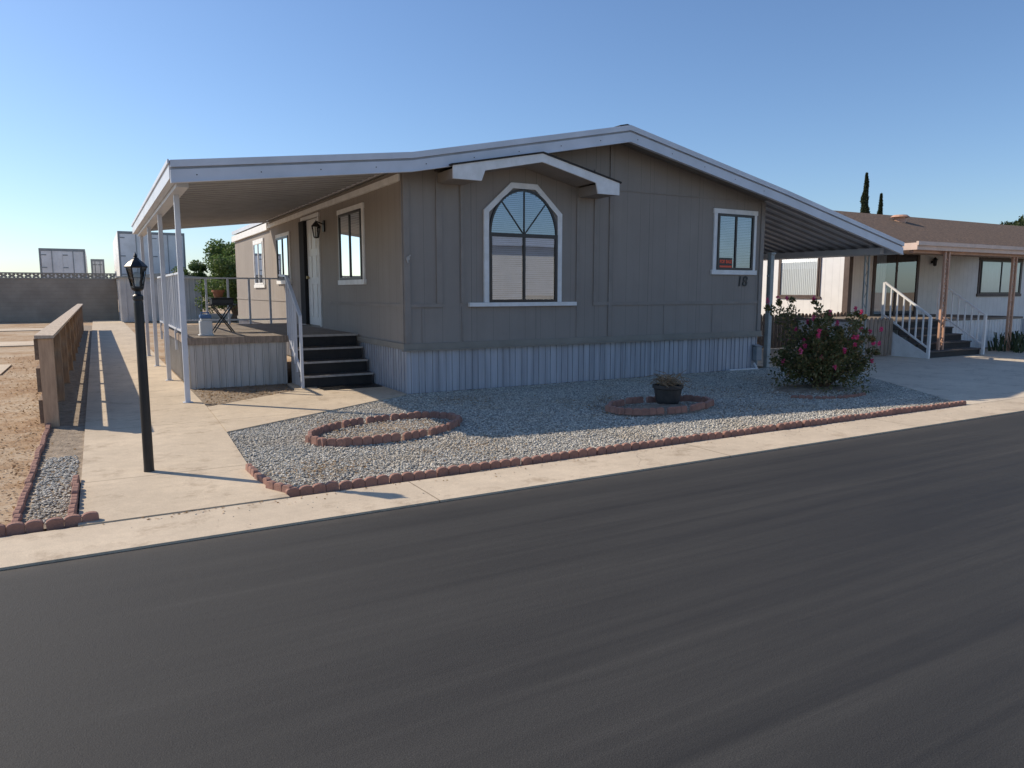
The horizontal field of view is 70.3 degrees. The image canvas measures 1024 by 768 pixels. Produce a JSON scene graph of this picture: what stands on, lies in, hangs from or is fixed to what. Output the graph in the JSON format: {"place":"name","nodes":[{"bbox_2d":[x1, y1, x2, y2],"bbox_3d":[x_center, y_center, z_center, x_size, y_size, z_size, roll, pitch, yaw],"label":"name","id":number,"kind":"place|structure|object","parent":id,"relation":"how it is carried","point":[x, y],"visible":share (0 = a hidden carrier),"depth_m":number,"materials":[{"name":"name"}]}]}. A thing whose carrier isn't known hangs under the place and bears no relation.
{"place":"outdoors","nodes":[
{"label":"outdoors","id":0,"kind":"place"},
{"bbox_2d":[0,341,33,346],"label":"concrete slab","id":1,"kind":"structure","parent":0,"point":[17,343],"depth_m":22.45,"materials":[{"name":"concrete"}]},
{"bbox_2d":[0,328,42,330],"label":"concrete slab","id":2,"kind":"structure","parent":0,"point":[29,329],"depth_m":30.68,"materials":[{"name":"concrete"}]},
{"bbox_2d":[25,455,78,524],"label":"side strip gravel","id":3,"kind":"structure","parent":0,"point":[46,469],"depth_m":5.92,"materials":[{"name":"grey gravel"}]},
{"bbox_2d":[21,325,91,528],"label":"side strip ground","id":4,"kind":"structure","parent":0,"point":[73,406],"depth_m":8.60,"materials":[{"name":"grey gravel"}]},
{"bbox_2d":[33,304,83,426],"bbox_3d":[-11.680,-1.391,19.359,0.200,1.120,25.000,-4,8,-29],"label":"lumber fence","id":5,"kind":"object","parent":4,"relation":"on","point":[56,343],"visible":0.9,"depth_m":9.83,"materials":[{"name":"brown wood"}]},
{"bbox_2d":[114,273,202,321],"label":"storage shed","id":6,"kind":"structure","parent":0,"point":[126,303],"depth_m":38.36,"materials":[{"name":"grey metal"}]},
{"bbox_2d":[139,283,159,320],"bbox_3d":[-19.117,-4.329,38.282,0.900,2.000,0.070,-4,8,-29],"label":"door","id":7,"kind":"structure","parent":6,"relation":"in","point":[148,286],"depth_m":38.35,"materials":[{"name":"grey metal"}]},
{"bbox_2d":[78,320,289,526],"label":"walkway","id":8,"kind":"structure","parent":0,"point":[200,462],"depth_m":7.34,"materials":[{"name":"concrete"}]},
{"bbox_2d":[124,253,154,471],"bbox_3d":[-3.225,-0.180,6.339,0.180,1.928,0.156,-4,8,-29],"label":"lamp post","id":9,"kind":"object","parent":8,"relation":"on","point":[143,382],"visible":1,"depth_m":6.31,"materials":[{"name":"black metal"}]},
{"bbox_2d":[245,463,258,476],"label":"edging brick","id":10,"kind":"object","parent":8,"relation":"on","point":[251,469],"visible":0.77,"depth_m":6.37,"materials":[{"name":"brick"}]},
{"bbox_2d":[254,472,271,484],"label":"edging brick","id":11,"kind":"object","parent":8,"relation":"on","point":[261,478],"visible":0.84,"depth_m":6.07,"materials":[{"name":"brick"}]},
{"bbox_2d":[266,480,292,492],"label":"edging brick","id":12,"kind":"object","parent":8,"relation":"on","point":[276,486],"visible":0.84,"depth_m":5.82,"materials":[{"name":"brick"}]},
{"bbox_2d":[191,383,293,406],"bbox_3d":[-4.082,0.165,11.379,1.544,0.001,2.180,-4,8,-29],"label":"dirt bed","id":13,"kind":"object","parent":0,"point":[222,398],"visible":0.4,"depth_m":11.61,"materials":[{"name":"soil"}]},
{"bbox_2d":[208,382,405,432],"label":"entry path","id":14,"kind":"structure","parent":0,"point":[297,402],"depth_m":10.24,"materials":[{"name":"concrete"}]},
{"bbox_2d":[317,383,381,389],"bbox_3d":[-2.700,0.041,12.098,0.980,0.018,0.420,-4,8,-29],"label":"doormat","id":15,"kind":"object","parent":14,"relation":"on","point":[351,386],"visible":1,"depth_m":12.05,"materials":[{"name":"black paint"}]},
{"bbox_2d":[318,420,448,444],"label":"planting bed ground","id":16,"kind":"structure","parent":0,"point":[377,427],"depth_m":8.41,"materials":[{"name":"soil"}]},
{"bbox_2d":[0,412,1023,767],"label":"road","id":17,"kind":"structure","parent":0,"point":[854,602],"depth_m":3.49,"materials":[{"name":"grey asphalt"}]},
{"bbox_2d":[0,397,1023,569],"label":"sidewalk","id":18,"kind":"structure","parent":0,"point":[30,549],"depth_m":5.78,"materials":[{"name":"concrete"}]},
{"bbox_2d":[0,296,1023,530],"bbox_3d":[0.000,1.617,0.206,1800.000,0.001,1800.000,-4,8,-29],"label":"ground","id":19,"kind":"structure","parent":0,"point":[25,354],"depth_m":11.24,"materials":[{"name":"brown soil"}]},
{"bbox_2d":[12,502,25,516],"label":"edging brick","id":20,"kind":"object","parent":19,"relation":"on","point":[20,507],"visible":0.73,"depth_m":5.31,"materials":[{"name":"brick"}]},
{"bbox_2d":[0,519,43,536],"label":"edging brick","id":21,"kind":"object","parent":19,"relation":"on","point":[21,528],"visible":0.89,"depth_m":4.85,"materials":[{"name":"red brick"}]},
{"bbox_2d":[0,356,87,525],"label":"dirt lot litter","id":22,"kind":"object","parent":19,"relation":"on","point":[14,466],"visible":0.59,"depth_m":8.52,"materials":[{"name":"beige plant"}]},
{"bbox_2d":[0,272,118,321],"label":"block wall","id":23,"kind":"structure","parent":19,"relation":"on","point":[25,298],"depth_m":39.44,"materials":[{"name":"grey concrete"}]},
{"bbox_2d":[38,248,87,277],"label":"semi trailer","id":24,"kind":"object","parent":19,"relation":"on","point":[54,260],"visible":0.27,"depth_m":42.12,"materials":[{"name":"metal"}]},
{"bbox_2d":[46,511,98,530],"bbox_3d":[-3.030,0.947,5.015,0.313,0.092,0.045,-6,13,-33],"label":"edging brick","id":25,"kind":"object","parent":19,"relation":"on","point":[68,521],"visible":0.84,"depth_m":4.99,"materials":[{"name":"red brick"}]},
{"bbox_2d":[90,259,104,277],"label":"semi trailer","id":26,"kind":"object","parent":19,"relation":"on","point":[97,265],"visible":0.11,"depth_m":49.03,"materials":[{"name":"metal"}]},
{"bbox_2d":[113,231,185,293],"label":"semi trailer","id":27,"kind":"object","parent":19,"relation":"on","point":[126,245],"visible":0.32,"depth_m":43.48,"materials":[{"name":"metal"}]},
{"bbox_2d":[171,260,207,308],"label":"leafy tree","id":28,"kind":"object","parent":19,"relation":"on","point":[196,266],"visible":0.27,"depth_m":42.33,"materials":[{"name":"green plant"}]},
{"bbox_2d":[194,253,237,321],"bbox_3d":[-14.515,-5.060,38.222,4.062,3.727,3.873,-4,8,-29],"label":"leafy tree","id":29,"kind":"object","parent":19,"relation":"on","point":[225,267],"visible":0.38,"depth_m":37.33,"materials":[{"name":"green plant"}]},
{"bbox_2d":[202,238,234,272],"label":"leafy tree","id":30,"kind":"object","parent":19,"relation":"on","point":[223,249],"visible":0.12,"depth_m":42.52,"materials":[{"name":"green plant"}]},
{"bbox_2d":[157,271,373,388],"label":"porch deck","id":31,"kind":"structure","parent":19,"relation":"on","point":[250,354],"depth_m":12.50,"materials":[{"name":"white wood"}]},
{"bbox_2d":[198,312,213,335],"bbox_3d":[-5.273,-1.035,12.502,0.240,0.410,0.240,-4,8,-29],"label":"drink cooler","id":32,"kind":"object","parent":31,"relation":"on","point":[205,326],"visible":1,"depth_m":12.43,"materials":[{"name":"white plastic"}]},
{"bbox_2d":[206,298,236,332],"bbox_3d":[-5.443,-1.294,13.647,0.500,0.646,0.360,-4,8,-29],"label":"patio table","id":33,"kind":"object","parent":31,"relation":"on","point":[214,302],"visible":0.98,"depth_m":13.52,"materials":[{"name":"black paint"}]},
{"bbox_2d":[131,124,903,402],"bbox_3d":[-1.645,-3.112,19.576,15.010,4.420,16.140,-4,8,-29],"label":"mobile home","id":34,"kind":"object","parent":19,"relation":"on","point":[590,255],"visible":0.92,"depth_m":12.77,"materials":[{"name":"beige wood"}]},
{"bbox_2d":[252,238,265,287],"bbox_3d":[-7.204,-3.426,20.689,0.060,1.360,1.530,-4,8,-29],"label":"window","id":35,"kind":"structure","parent":34,"relation":"in","point":[258,245],"depth_m":20.58,"materials":[{"name":"white paint"}]},
{"bbox_2d":[275,231,291,283],"bbox_3d":[-5.670,-3.105,18.014,0.060,1.240,1.530,-4,8,-29],"label":"window","id":36,"kind":"structure","parent":34,"relation":"in","point":[283,249],"depth_m":17.92,"materials":[{"name":"glass"}]},
{"bbox_2d":[298,212,322,326],"bbox_3d":[-4.382,-2.454,15.756,0.120,2.360,1.480,-4,8,-29],"label":"door","id":37,"kind":"structure","parent":34,"relation":"in","point":[309,246],"depth_m":15.75,"materials":[{"name":"white paint"}]},
{"bbox_2d":[311,220,324,237],"bbox_3d":[-3.924,-3.129,14.691,0.275,0.370,0.173,-4,8,-29],"label":"wall lantern","id":38,"kind":"object","parent":34,"relation":"attached to","point":[316,224],"depth_m":14.68,"materials":[{"name":"black paint"}]},
{"bbox_2d":[337,202,366,284],"bbox_3d":[-2.946,-2.519,13.266,0.060,1.400,1.580,-4,8,-29],"label":"window","id":39,"kind":"structure","parent":34,"relation":"in","point":[351,231],"depth_m":13.16,"materials":[{"name":"glass"}]},
{"bbox_2d":[468,182,576,306],"bbox_3d":[0.210,-2.305,12.086,2.080,2.005,0.075,-4,8,-29],"label":"window","id":40,"kind":"structure","parent":34,"relation":"in","point":[522,237],"depth_m":12.08,"materials":[{"name":"glass"}]},
{"bbox_2d":[719,258,731,267],"bbox_3d":[4.227,-2.389,14.377,0.360,0.210,0.006,-4,8,-29],"label":"for sale sign","id":41,"kind":"object","parent":34,"relation":"attached to","point":[725,262],"visible":1,"depth_m":14.38,"materials":[{"name":"red plastic"}]},
{"bbox_2d":[710,208,757,274],"bbox_3d":[4.441,-2.818,14.464,1.250,1.270,0.060,-4,8,-29],"label":"window","id":42,"kind":"structure","parent":34,"relation":"in","point":[734,231],"depth_m":14.45,"materials":[{"name":"glass"}]},
{"bbox_2d":[752,344,762,365],"bbox_3d":[5.088,-0.561,15.071,0.170,0.519,0.130,-4,8,-29],"label":"utility box","id":43,"kind":"object","parent":34,"relation":"attached to","point":[757,353],"visible":0.81,"depth_m":15.03,"materials":[{"name":"grey metal"}]},
{"bbox_2d":[763,252,775,367],"bbox_3d":[5.391,-1.546,15.276,0.160,2.400,0.140,-4,8,-29],"label":"carport post","id":44,"kind":"object","parent":19,"relation":"on","point":[768,316],"visible":0.96,"depth_m":15.24,"materials":[{"name":"grey metal"}]},
{"bbox_2d":[860,172,870,213],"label":"cypress tree","id":45,"kind":"object","parent":19,"relation":"on","point":[864,202],"visible":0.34,"depth_m":69.09,"materials":[{"name":"green plant"}]},
{"bbox_2d":[988,330,1023,352],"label":"strappy plant","id":46,"kind":"object","parent":19,"relation":"on","point":[1016,346],"visible":0.91,"depth_m":19.49,"materials":[{"name":"green plant"}]},
{"bbox_2d":[999,214,1023,225],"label":"leafy tree","id":47,"kind":"object","parent":19,"relation":"on","point":[1020,222],"visible":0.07,"depth_m":49.66,"materials":[{"name":"green plant"}]},
{"bbox_2d":[0,0,1023,286],"label":"sky","id":48,"kind":"structure","parent":0,"point":[804,98],"materials":[{"name":"blue"}]},
{"bbox_2d":[228,367,953,496],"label":"gravel bed ground","id":49,"kind":"structure","parent":0,"point":[319,477],"depth_m":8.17,"materials":[{"name":"grey gravel"}]},
{"bbox_2d":[285,481,338,497],"bbox_3d":[-1.601,0.850,5.835,0.418,0.092,0.045,-6,11,-29],"label":"edging brick","id":50,"kind":"object","parent":49,"relation":"on","point":[320,488],"visible":0.88,"depth_m":5.82,"materials":[{"name":"red concrete"}]},
{"bbox_2d":[305,435,324,446],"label":"edging brick","id":51,"kind":"object","parent":49,"relation":"on","point":[313,439],"visible":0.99,"depth_m":7.64,"materials":[{"name":"red concrete"}]},
{"bbox_2d":[321,422,341,432],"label":"edging brick","id":52,"kind":"object","parent":49,"relation":"on","point":[329,427],"visible":0.92,"depth_m":8.37,"materials":[{"name":"red brick"}]},
{"bbox_2d":[317,438,346,446],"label":"edging brick","id":53,"kind":"object","parent":49,"relation":"on","point":[334,442],"visible":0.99,"depth_m":7.55,"materials":[{"name":"red concrete"}]},
{"bbox_2d":[342,417,363,427],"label":"edging brick","id":54,"kind":"object","parent":49,"relation":"on","point":[354,422],"visible":0.92,"depth_m":8.66,"materials":[{"name":"red concrete"}]},
{"bbox_2d":[342,436,372,445],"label":"edging brick","id":55,"kind":"object","parent":49,"relation":"on","point":[359,440],"visible":1,"depth_m":7.58,"materials":[{"name":"red concrete"}]},
{"bbox_2d":[339,474,388,490],"bbox_3d":[-1.228,0.825,6.046,0.418,0.092,0.045,-6,9,-29],"label":"edging brick","id":56,"kind":"object","parent":49,"relation":"on","point":[370,481],"visible":0.8,"depth_m":6.03,"materials":[{"name":"red concrete"}]},
{"bbox_2d":[366,415,389,423],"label":"edging brick","id":57,"kind":"object","parent":49,"relation":"on","point":[374,419],"visible":0.82,"depth_m":8.91,"materials":[{"name":"red brick"}]},
{"bbox_2d":[372,433,400,443],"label":"edging brick","id":58,"kind":"object","parent":49,"relation":"on","point":[387,438],"visible":1,"depth_m":7.71,"materials":[{"name":"red concrete"}]},
{"bbox_2d":[391,412,414,420],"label":"edging brick","id":59,"kind":"object","parent":49,"relation":"on","point":[401,416],"visible":0.8,"depth_m":9.10,"materials":[{"name":"red brick"}]},
{"bbox_2d":[389,469,436,483],"bbox_3d":[-0.848,0.798,6.249,0.418,0.092,0.045,-3,7,-28],"label":"edging brick","id":60,"kind":"object","parent":49,"relation":"on","point":[409,476],"visible":0.74,"depth_m":6.22,"materials":[{"name":"red concrete"}]},
{"bbox_2d":[402,429,426,440],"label":"edging brick","id":61,"kind":"object","parent":49,"relation":"on","point":[414,434],"visible":1,"depth_m":7.93,"materials":[{"name":"red concrete"}]},
{"bbox_2d":[414,411,435,418],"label":"edging brick","id":62,"kind":"object","parent":49,"relation":"on","point":[423,414],"visible":0.91,"depth_m":9.18,"materials":[{"name":"red brick"}]},
{"bbox_2d":[428,424,446,435],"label":"edging brick","id":63,"kind":"object","parent":49,"relation":"on","point":[436,430],"visible":1,"depth_m":8.19,"materials":[{"name":"red concrete"}]},
{"bbox_2d":[446,419,457,430],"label":"edging brick","id":64,"kind":"object","parent":49,"relation":"on","point":[452,424],"visible":1,"depth_m":8.47,"materials":[{"name":"red brick"}]},
{"bbox_2d":[436,462,480,477],"bbox_3d":[-0.475,0.763,6.459,0.418,0.092,0.045,-4,13,-29],"label":"edging brick","id":65,"kind":"object","parent":49,"relation":"on","point":[450,470],"visible":0.89,"depth_m":6.43,"materials":[{"name":"red concrete"}]},
{"bbox_2d":[479,457,520,471],"bbox_3d":[-0.113,0.743,6.691,0.418,0.092,0.045,-5,13,-27],"label":"edging brick","id":66,"kind":"object","parent":49,"relation":"on","point":[502,463],"visible":0.79,"depth_m":6.67,"materials":[{"name":"red concrete"}]},
{"bbox_2d":[521,452,560,465],"bbox_3d":[0.275,0.715,6.876,0.418,0.092,0.045,-5,13,-30],"label":"edging brick","id":67,"kind":"object","parent":49,"relation":"on","point":[544,458],"visible":0.83,"depth_m":6.85,"materials":[{"name":"brick"}]},
{"bbox_2d":[559,447,595,460],"bbox_3d":[0.640,0.685,7.101,0.418,0.092,0.045,-5,9,-27],"label":"edging brick","id":68,"kind":"object","parent":49,"relation":"on","point":[581,452],"visible":0.88,"depth_m":7.08,"materials":[{"name":"brick"}]},
{"bbox_2d":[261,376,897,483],"bbox_3d":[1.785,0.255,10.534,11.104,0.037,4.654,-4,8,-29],"label":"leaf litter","id":69,"kind":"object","parent":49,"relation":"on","point":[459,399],"visible":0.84,"depth_m":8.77,"materials":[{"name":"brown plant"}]},
{"bbox_2d":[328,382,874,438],"bbox_3d":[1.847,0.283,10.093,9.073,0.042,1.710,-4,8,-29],"label":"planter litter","id":70,"kind":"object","parent":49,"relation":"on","point":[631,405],"visible":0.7,"depth_m":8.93,"materials":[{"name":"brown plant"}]},
{"bbox_2d":[596,443,630,455],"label":"edging brick","id":71,"kind":"object","parent":49,"relation":"on","point":[611,449],"visible":0.87,"depth_m":7.27,"materials":[{"name":"brick"}]},
{"bbox_2d":[617,407,640,415],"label":"edging brick","id":72,"kind":"object","parent":49,"relation":"on","point":[630,411],"visible":1,"depth_m":9.35,"materials":[{"name":"red brick"}]},
{"bbox_2d":[625,396,643,403],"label":"edging brick","id":73,"kind":"object","parent":49,"relation":"on","point":[633,400],"visible":1,"depth_m":10.20,"materials":[{"name":"red brick"}]},
{"bbox_2d":[630,439,663,449],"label":"edging brick","id":74,"kind":"object","parent":49,"relation":"on","point":[649,444],"visible":0.84,"depth_m":7.49,"materials":[{"name":"red concrete"}]},
{"bbox_2d":[641,407,663,415],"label":"edging brick","id":75,"kind":"object","parent":49,"relation":"on","point":[653,411],"visible":1,"depth_m":9.34,"materials":[{"name":"red concrete"}]},
{"bbox_2d":[667,405,686,413],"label":"edging brick","id":76,"kind":"object","parent":49,"relation":"on","point":[677,409],"visible":1,"depth_m":9.45,"materials":[{"name":"red brick"}]},
{"bbox_2d":[662,435,693,445],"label":"edging brick","id":77,"kind":"object","parent":49,"relation":"on","point":[678,440],"visible":0.91,"depth_m":7.70,"materials":[{"name":"red concrete"}]},
{"bbox_2d":[690,402,704,410],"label":"edging brick","id":78,"kind":"object","parent":49,"relation":"on","point":[697,406],"visible":1,"depth_m":9.65,"materials":[{"name":"red brick"}]},
{"bbox_2d":[692,432,722,441],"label":"edging brick","id":79,"kind":"object","parent":49,"relation":"on","point":[707,436],"visible":0.86,"depth_m":7.92,"materials":[{"name":"red concrete"}]},
{"bbox_2d":[722,428,750,437],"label":"edging brick","id":80,"kind":"object","parent":49,"relation":"on","point":[735,433],"visible":0.78,"depth_m":8.11,"materials":[{"name":"red concrete"}]},
{"bbox_2d":[749,424,775,433],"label":"edging brick","id":81,"kind":"object","parent":49,"relation":"on","point":[763,428],"visible":0.82,"depth_m":8.34,"materials":[{"name":"red concrete"}]},
{"bbox_2d":[776,420,801,430],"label":"edging brick","id":82,"kind":"object","parent":49,"relation":"on","point":[789,425],"visible":0.94,"depth_m":8.53,"materials":[{"name":"red brick"}]},
{"bbox_2d":[802,418,826,426],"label":"edging brick","id":83,"kind":"object","parent":49,"relation":"on","point":[814,422],"visible":0.82,"depth_m":8.72,"materials":[{"name":"red brick"}]},
{"bbox_2d":[826,415,849,423],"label":"edging brick","id":84,"kind":"object","parent":49,"relation":"on","point":[839,419],"visible":0.82,"depth_m":8.96,"materials":[{"name":"red brick"}]},
{"bbox_2d":[849,413,871,420],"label":"edging brick","id":85,"kind":"object","parent":49,"relation":"on","point":[860,416],"visible":0.78,"depth_m":9.16,"materials":[{"name":"red brick"}]},
{"bbox_2d":[871,409,891,417],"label":"edging brick","id":86,"kind":"object","parent":49,"relation":"on","point":[887,412],"visible":0.8,"depth_m":9.38,"materials":[{"name":"red brick"}]},
{"bbox_2d":[890,407,911,414],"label":"edging brick","id":87,"kind":"object","parent":49,"relation":"on","point":[901,410],"visible":0.91,"depth_m":9.59,"materials":[{"name":"red concrete"}]},
{"bbox_2d":[911,405,930,412],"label":"edging brick","id":88,"kind":"object","parent":49,"relation":"on","point":[920,408],"visible":0.81,"depth_m":9.79,"materials":[{"name":"red brick"}]},
{"bbox_2d":[930,403,948,409],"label":"edging brick","id":89,"kind":"object","parent":49,"relation":"on","point":[939,406],"visible":0.79,"depth_m":9.99,"materials":[{"name":"red brick"}]},
{"bbox_2d":[612,403,707,416],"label":"brick edging","id":90,"kind":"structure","parent":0,"point":[664,406],"depth_m":9.82,"materials":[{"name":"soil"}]},
{"bbox_2d":[645,370,688,403],"bbox_3d":[2.234,0.051,10.205,0.599,0.457,0.721,5,9,32],"label":"potted plant","id":91,"kind":"object","parent":90,"relation":"on","point":[668,390],"visible":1,"depth_m":10.10,"materials":[{"name":"black plant"}]},
{"bbox_2d":[757,384,865,396],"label":"shrub bed ground","id":92,"kind":"structure","parent":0,"point":[804,388],"depth_m":11.56,"materials":[{"name":"soil"}]},
{"bbox_2d":[752,383,870,397],"bbox_3d":[4.856,0.080,11.787,2.069,0.053,1.619,-4,8,-29],"label":"brick edging","id":93,"kind":"object","parent":92,"relation":"on","point":[764,388],"visible":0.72,"depth_m":11.49,"materials":[{"name":"red brick"}]},
{"bbox_2d":[763,295,882,394],"bbox_3d":[5.129,-0.676,11.815,1.868,1.530,1.662,-7,10,-43],"label":"flowering shrub","id":94,"kind":"object","parent":92,"relation":"on","point":[821,356],"visible":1,"depth_m":11.57,"materials":[{"name":"green plant"}]},
{"bbox_2d":[757,345,1023,404],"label":"driveway","id":95,"kind":"structure","parent":0,"point":[991,376],"depth_m":14.04,"materials":[{"name":"concrete"}]},
{"bbox_2d":[851,318,892,356],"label":"picket gate","id":96,"kind":"structure","parent":95,"relation":"on","point":[884,336],"depth_m":17.80,"materials":[{"name":"wood"}]},
{"bbox_2d":[797,282,1022,358],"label":"porch steps","id":97,"kind":"structure","parent":95,"relation":"on","point":[971,334],"depth_m":18.54,"materials":[{"name":"white paint"}]},
{"bbox_2d":[903,241,1023,350],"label":"porch awning","id":98,"kind":"object","parent":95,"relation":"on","point":[945,249],"visible":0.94,"depth_m":17.85,"materials":[{"name":"beige paint"}]},
{"bbox_2d":[761,210,1023,340],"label":"neighbour house","id":99,"kind":"structure","parent":0,"point":[834,284],"depth_m":23.73,"materials":[{"name":"white"}]},
{"bbox_2d":[776,258,821,297],"bbox_3d":[9.099,-3.435,23.057,0.060,1.420,1.680,-4,8,-29],"label":"window","id":100,"kind":"structure","parent":99,"relation":"in","point":[797,278],"depth_m":23.03,"materials":[{"name":"glass"}]},
{"bbox_2d":[870,254,919,315],"bbox_3d":[11.988,-3.124,22.708,2.320,1.950,0.050,-4,8,-29],"label":"sliding door","id":101,"kind":"structure","parent":99,"relation":"in","point":[901,272],"depth_m":22.70,"materials":[{"name":"brown paint"}]},
{"bbox_2d":[976,257,1023,296],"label":"window","id":102,"kind":"structure","parent":99,"relation":"in","point":[994,273],"depth_m":25.50,"materials":[{"name":"clear glass"}]},
{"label":"carport slab","id":103,"kind":"structure","parent":0,"visible":0},
{"bbox_2d":[757,312,845,348],"bbox_3d":[8.182,-1.540,20.771,4.005,0.999,0.150,-4,8,-29],"label":"picket fence","id":104,"kind":"object","parent":103,"relation":"on","point":[775,331],"visible":0.33,"depth_m":20.27,"materials":[{"name":"brown wood"}]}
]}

